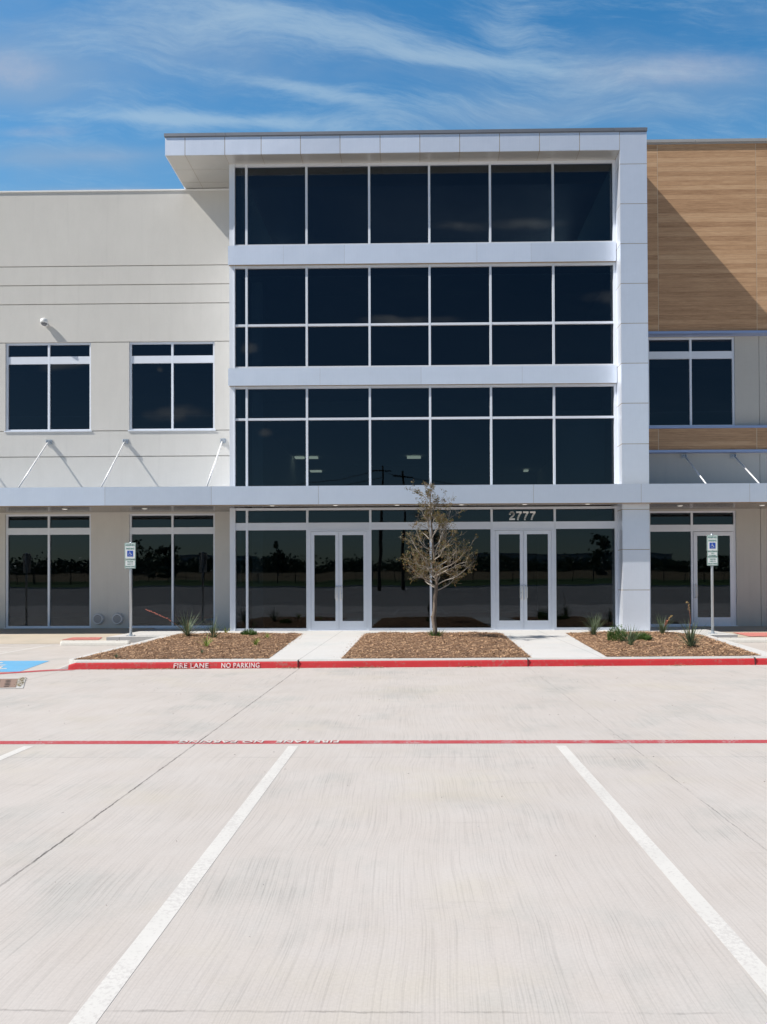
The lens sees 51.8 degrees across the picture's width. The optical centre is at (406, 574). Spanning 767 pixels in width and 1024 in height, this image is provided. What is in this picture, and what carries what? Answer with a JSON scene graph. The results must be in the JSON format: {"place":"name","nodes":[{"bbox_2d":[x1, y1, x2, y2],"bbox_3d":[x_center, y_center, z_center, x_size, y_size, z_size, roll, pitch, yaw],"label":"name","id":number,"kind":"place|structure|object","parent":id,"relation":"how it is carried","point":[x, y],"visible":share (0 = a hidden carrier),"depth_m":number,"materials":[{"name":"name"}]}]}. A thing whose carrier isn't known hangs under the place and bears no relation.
{"place":"outdoors","nodes":[
{"label":"outdoors","id":0,"kind":"place"},
{"bbox_2d":[0,642,766,1023],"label":"parking lot","id":1,"kind":"structure","parent":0,"point":[434,884],"depth_m":5.07,"materials":[{"name":"concrete"}]},
{"bbox_2d":[0,677,27,688],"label":"storm drain","id":2,"kind":"object","parent":1,"relation":"on","point":[10,683],"visible":1,"depth_m":13.24,"materials":[{"name":"concrete"}]},
{"bbox_2d":[0,746,32,759],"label":"stall line","id":3,"kind":"object","parent":1,"relation":"on","point":[11,753],"visible":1,"depth_m":7.85,"materials":[{"name":"white paint"}]},
{"bbox_2d":[0,661,47,671],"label":"accessible stall marking","id":4,"kind":"object","parent":1,"relation":"on","point":[14,666],"visible":1,"depth_m":16.22,"materials":[{"name":"blue paint"}]},
{"bbox_2d":[0,645,49,653],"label":"stall line","id":5,"kind":"object","parent":1,"relation":"on","point":[25,649],"visible":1,"depth_m":20.18,"materials":[{"name":"white paint"}]},
{"bbox_2d":[0,669,74,673],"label":"fire lane edge line","id":6,"kind":"object","parent":1,"relation":"on","point":[35,671],"visible":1,"depth_m":15.09,"materials":[{"name":"red paint"}]},
{"bbox_2d":[0,628,153,643],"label":"sidewalk ramp","id":7,"kind":"structure","parent":1,"relation":"on","point":[35,636],"depth_m":24.87,"materials":[{"name":"beige concrete"}]},
{"bbox_2d":[63,637,101,639],"bbox_3d":[-9.547,1.913,23.475,1.100,0.024,0.800,0,-1,1],"label":"tactile pad","id":8,"kind":"object","parent":7,"relation":"on","point":[85,638],"visible":1,"depth_m":23.47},
{"bbox_2d":[60,640,130,645],"bbox_3d":[-8.456,1.870,21.459,1.880,0.131,0.170,0,-1,1],"label":"wheel stop","id":9,"kind":"object","parent":1,"relation":"on","point":[92,643],"visible":0.94,"depth_m":21.39,"materials":[{"name":"paint"}]},
{"bbox_2d":[69,746,297,1023],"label":"stall line","id":10,"kind":"object","parent":1,"relation":"on","point":[94,1007],"visible":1,"depth_m":3.98,"materials":[{"name":"white paint"}]},
{"bbox_2d":[0,127,766,630],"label":"office building","id":11,"kind":"structure","parent":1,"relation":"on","point":[258,381],"depth_m":24.98,"materials":[{"name":"concrete"},{"name":"glass"},{"name":"metal"}]},
{"bbox_2d":[40,318,47,326],"bbox_3d":[-12.127,-8.443,26.429,0.250,0.255,0.281,0,-1,1],"label":"security camera","id":12,"kind":"object","parent":11,"relation":"attached to","point":[43,321],"visible":1,"depth_m":26.33,"materials":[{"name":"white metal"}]},
{"bbox_2d":[4,514,90,628],"bbox_3d":[-12.030,-0.089,26.548,2.960,3.850,0.190,0,-1,1],"label":"window","id":13,"kind":"structure","parent":11,"relation":"in","point":[48,556],"depth_m":26.58,"materials":[{"name":"glass"}]},
{"bbox_2d":[4,343,91,431],"bbox_3d":[-12.055,-6.294,26.613,2.960,3.010,0.190,0,-1,1],"label":"window","id":14,"kind":"structure","parent":11,"relation":"in","point":[48,385],"depth_m":26.64,"materials":[{"name":"glass"}]},
{"bbox_2d":[128,513,214,628],"bbox_3d":[-7.845,-0.107,26.487,2.950,3.850,0.190,0,-1,1],"label":"window","id":15,"kind":"structure","parent":11,"relation":"in","point":[173,574],"depth_m":26.52,"materials":[{"name":"glass"}]},
{"bbox_2d":[128,342,215,430],"bbox_3d":[-7.870,-6.311,26.551,2.950,3.010,0.190,0,-1,1],"label":"window","id":16,"kind":"structure","parent":11,"relation":"in","point":[172,384],"depth_m":26.58,"materials":[{"name":"glass"}]},
{"bbox_2d":[311,531,338,629],"bbox_3d":[-2.561,0.199,24.815,0.877,3.100,0.139,0,-1,1],"label":"door","id":17,"kind":"structure","parent":11,"relation":"in","point":[324,544],"depth_m":24.86,"materials":[{"name":"glass"}]},
{"bbox_2d":[339,531,366,629],"bbox_3d":[-1.676,0.196,24.802,0.877,3.100,0.139,0,-1,1],"label":"door","id":18,"kind":"structure","parent":11,"relation":"in","point":[352,544],"depth_m":24.84,"materials":[{"name":"glass"}]},
{"bbox_2d":[495,530,523,628],"bbox_3d":[3.246,0.175,24.730,0.872,3.100,0.139,0,-1,1],"label":"door","id":19,"kind":"structure","parent":11,"relation":"in","point":[508,543],"depth_m":24.77,"materials":[{"name":"glass"}]},
{"bbox_2d":[523,530,551,628],"bbox_3d":[4.126,0.171,24.717,0.872,3.100,0.139,0,-1,1],"label":"door","id":20,"kind":"structure","parent":11,"relation":"in","point":[537,573],"depth_m":24.76,"materials":[{"name":"glass"}]},
{"bbox_2d":[648,337,734,425],"bbox_3d":[9.487,-6.384,26.295,2.950,3.010,0.190,0,-1,1],"label":"window","id":21,"kind":"structure","parent":11,"relation":"in","point":[691,380],"depth_m":26.32,"materials":[{"name":"glass"}]},
{"bbox_2d":[649,511,737,626],"bbox_3d":[9.513,-0.180,26.230,2.950,3.850,0.190,0,-1,1],"label":"window","id":22,"kind":"structure","parent":11,"relation":"in","point":[671,532],"depth_m":26.27,"materials":[{"name":"glass"}]},
{"bbox_2d":[693,532,733,625],"bbox_3d":[10.220,0.152,26.157,1.325,3.120,0.139,0,-1,1],"label":"door","id":23,"kind":"structure","parent":11,"relation":"in","point":[723,574],"depth_m":26.20,"materials":[{"name":"glass"}]},
{"bbox_2d":[0,740,766,743],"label":"fire lane line","id":24,"kind":"object","parent":1,"relation":"on","point":[405,741],"visible":1,"depth_m":8.29,"materials":[{"name":"red paint"}]},
{"bbox_2d":[178,740,263,742],"bbox_3d":[-1.955,1.769,8.330,0.890,0.002,0.106,0,-1,1],"label":"lane lettering","id":25,"kind":"object","parent":24,"relation":"on","point":[219,741],"visible":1,"depth_m":8.32,"materials":[{"name":"white paint"}]},
{"bbox_2d":[276,740,338,742],"bbox_3d":[-1.040,1.765,8.317,0.660,0.002,0.106,0,-1,1],"label":"lane lettering","id":26,"kind":"object","parent":24,"relation":"on","point":[315,741],"visible":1,"depth_m":8.31,"materials":[{"name":"white paint"}]},
{"bbox_2d":[57,656,766,668],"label":"red curb","id":27,"kind":"structure","parent":1,"relation":"on","point":[423,662],"depth_m":15.62,"materials":[{"name":"concrete"}]},
{"bbox_2d":[556,746,766,994],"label":"stall line","id":28,"kind":"object","parent":1,"relation":"on","point":[745,956],"visible":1,"depth_m":4.32,"materials":[{"name":"white paint"}]},
{"bbox_2d":[690,626,766,637],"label":"sidewalk ramp","id":29,"kind":"structure","parent":1,"relation":"on","point":[728,629],"depth_m":25.24,"materials":[{"name":"beige concrete"}]},
{"bbox_2d":[733,632,766,636],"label":"tactile pad","id":30,"kind":"object","parent":29,"relation":"on","point":[760,634],"visible":1,"depth_m":24.06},
{"bbox_2d":[721,637,766,642],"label":"wheel stop","id":31,"kind":"object","parent":1,"relation":"on","point":[737,640],"visible":0.58,"depth_m":21.53,"materials":[{"name":"paint"}]},
{"bbox_2d":[0,0,766,190],"label":"sky","id":32,"kind":"structure","parent":0,"point":[91,91],"materials":[{"name":"blue"}]},
{"bbox_2d":[69,627,766,663],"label":"sidewalk","id":33,"kind":"structure","parent":0,"point":[336,644],"depth_m":20.07,"materials":[{"name":"concrete"}]},
{"bbox_2d":[125,542,135,635],"bbox_3d":[-7.934,0.429,22.717,0.324,2.710,0.220,0,-1,1],"label":"parking sign","id":34,"kind":"object","parent":33,"relation":"on","point":[130,554],"visible":0.99,"depth_m":22.68,"materials":[{"name":"white metal"}]},
{"bbox_2d":[74,632,302,659],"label":"mulch","id":35,"kind":"object","parent":33,"relation":"on","point":[222,645],"visible":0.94,"depth_m":17.76,"materials":[{"name":"brown wood"}]},
{"bbox_2d":[145,609,203,638],"bbox_3d":[-6.071,1.551,21.271,1.860,1.241,1.585,0,-1,1],"label":"red yucca","id":36,"kind":"object","parent":35,"relation":"on","point":[187,628],"visible":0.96,"depth_m":21.32,"materials":[{"name":"plant"}]},
{"bbox_2d":[198,635,212,646],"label":"flax lily","id":37,"kind":"object","parent":35,"relation":"on","point":[206,643],"visible":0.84,"depth_m":18.00,"materials":[{"name":"green plant"}]},
{"bbox_2d":[200,615,222,637],"bbox_3d":[-4.940,1.527,20.593,1.231,0.887,1.163,-1,-1,35],"label":"red yucca","id":38,"kind":"object","parent":35,"relation":"on","point":[213,632],"visible":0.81,"depth_m":20.52,"materials":[{"name":"plant"}]},
{"bbox_2d":[240,628,257,634],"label":"green shrub","id":39,"kind":"object","parent":35,"relation":"on","point":[251,631],"visible":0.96,"depth_m":21.77,"materials":[{"name":"green plant"}]},
{"bbox_2d":[341,631,530,658],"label":"mulch","id":40,"kind":"object","parent":33,"relation":"on","point":[469,644],"visible":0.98,"depth_m":17.90,"materials":[{"name":"brown wood"}]},
{"bbox_2d":[428,629,445,636],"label":"sucker shoots","id":41,"kind":"object","parent":40,"relation":"on","point":[439,634],"visible":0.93,"depth_m":20.82,"materials":[{"name":"green plant"}]},
{"bbox_2d":[399,478,477,635],"bbox_3d":[0.858,-0.454,20.765,2.215,4.198,2.206,0,-1,1],"label":"young tree","id":42,"kind":"object","parent":40,"relation":"on","point":[442,523],"visible":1,"depth_m":20.86,"materials":[{"name":"brown plant"}]},
{"bbox_2d":[566,631,760,656],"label":"mulch","id":43,"kind":"object","parent":33,"relation":"on","point":[658,644],"visible":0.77,"depth_m":17.64,"materials":[{"name":"brown wood"}]},
{"bbox_2d":[577,611,604,634],"bbox_3d":[5.066,1.627,21.448,1.481,1.230,1.017,-1,-1,43],"label":"red yucca","id":44,"kind":"object","parent":43,"relation":"on","point":[594,628],"visible":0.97,"depth_m":21.47,"materials":[{"name":"plant"}]},
{"bbox_2d":[607,622,627,640],"bbox_3d":[5.136,1.397,19.208,0.541,0.452,0.479,0,-1,1],"label":"green shrub","id":45,"kind":"object","parent":43,"relation":"on","point":[616,635],"visible":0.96,"depth_m":19.14,"materials":[{"name":"green plant"}]},
{"bbox_2d":[619,625,642,644],"bbox_3d":[5.270,1.526,18.001,1.056,0.788,0.913,0,-1,-22],"label":"red yucca","id":46,"kind":"object","parent":43,"relation":"on","point":[631,638],"visible":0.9,"depth_m":17.96,"materials":[{"name":"plant"}]},
{"bbox_2d":[632,631,652,639],"bbox_3d":[5.798,1.505,19.504,0.583,0.251,0.596,0,-1,1],"label":"green shrub","id":47,"kind":"object","parent":43,"relation":"on","point":[645,637],"visible":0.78,"depth_m":19.39,"materials":[{"name":"green plant"}]},
{"bbox_2d":[642,615,677,633],"bbox_3d":[7.103,1.468,21.828,1.011,0.800,1.191,0,-1,-38],"label":"red yucca","id":48,"kind":"object","parent":43,"relation":"on","point":[662,629],"visible":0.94,"depth_m":21.74,"materials":[{"name":"plant"}]},
{"bbox_2d":[668,601,711,646],"bbox_3d":[6.316,1.391,17.458,1.321,1.594,1.231,0,-1,-22],"label":"red yucca","id":49,"kind":"object","parent":43,"relation":"on","point":[691,640],"visible":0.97,"depth_m":17.36,"materials":[{"name":"plant"}]},
{"bbox_2d":[707,534,717,633],"bbox_3d":[8.838,0.274,22.770,0.316,2.885,0.220,0,-1,1],"label":"parking sign","id":50,"kind":"object","parent":33,"relation":"on","point":[712,547],"visible":1,"depth_m":22.73,"materials":[{"name":"white metal"}]}
]}

